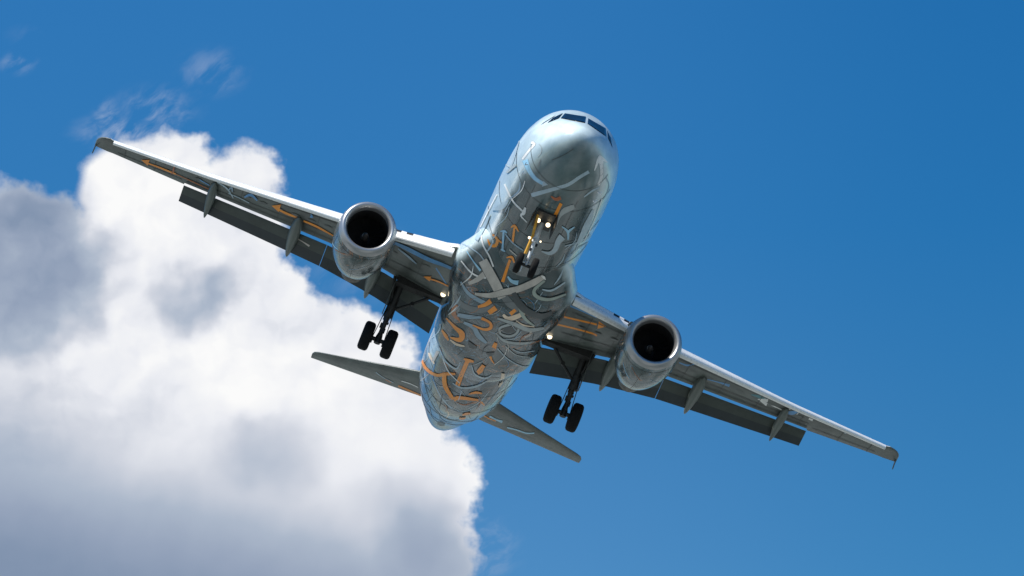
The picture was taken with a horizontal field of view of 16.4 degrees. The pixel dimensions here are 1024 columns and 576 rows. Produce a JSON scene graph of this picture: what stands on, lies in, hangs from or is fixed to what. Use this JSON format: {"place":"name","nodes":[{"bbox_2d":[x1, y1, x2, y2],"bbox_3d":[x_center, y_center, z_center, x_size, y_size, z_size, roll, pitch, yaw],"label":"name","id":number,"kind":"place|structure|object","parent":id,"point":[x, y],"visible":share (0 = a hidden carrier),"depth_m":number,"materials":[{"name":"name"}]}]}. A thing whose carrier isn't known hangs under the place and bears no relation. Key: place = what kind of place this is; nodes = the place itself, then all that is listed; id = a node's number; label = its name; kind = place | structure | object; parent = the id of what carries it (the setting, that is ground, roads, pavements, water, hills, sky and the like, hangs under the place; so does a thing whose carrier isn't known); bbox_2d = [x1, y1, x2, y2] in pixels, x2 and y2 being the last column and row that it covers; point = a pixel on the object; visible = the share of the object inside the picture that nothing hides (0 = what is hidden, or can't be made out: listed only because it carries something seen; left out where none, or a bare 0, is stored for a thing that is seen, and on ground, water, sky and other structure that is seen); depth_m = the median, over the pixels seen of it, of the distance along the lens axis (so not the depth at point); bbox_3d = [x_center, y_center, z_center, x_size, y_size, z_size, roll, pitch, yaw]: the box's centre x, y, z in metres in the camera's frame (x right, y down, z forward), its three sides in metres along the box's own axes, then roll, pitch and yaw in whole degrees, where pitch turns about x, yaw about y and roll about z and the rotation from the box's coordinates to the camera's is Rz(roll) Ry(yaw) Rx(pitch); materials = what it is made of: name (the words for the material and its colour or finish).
{"place":"outdoors","nodes":[
{"label":"outdoors","id":0,"kind":"place"},
{"bbox_2d":[92,110,898,469],"bbox_3d":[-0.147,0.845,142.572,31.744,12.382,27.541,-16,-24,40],"label":"airplane","id":1,"kind":"object","parent":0,"point":[500,286],"visible":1,"depth_m":136.83,"materials":[{"name":"grey metal"}]},
{"bbox_2d":[0,0,1023,575],"label":"sky","id":2,"kind":"structure","parent":0,"point":[823,200],"materials":[{"name":"blue"}]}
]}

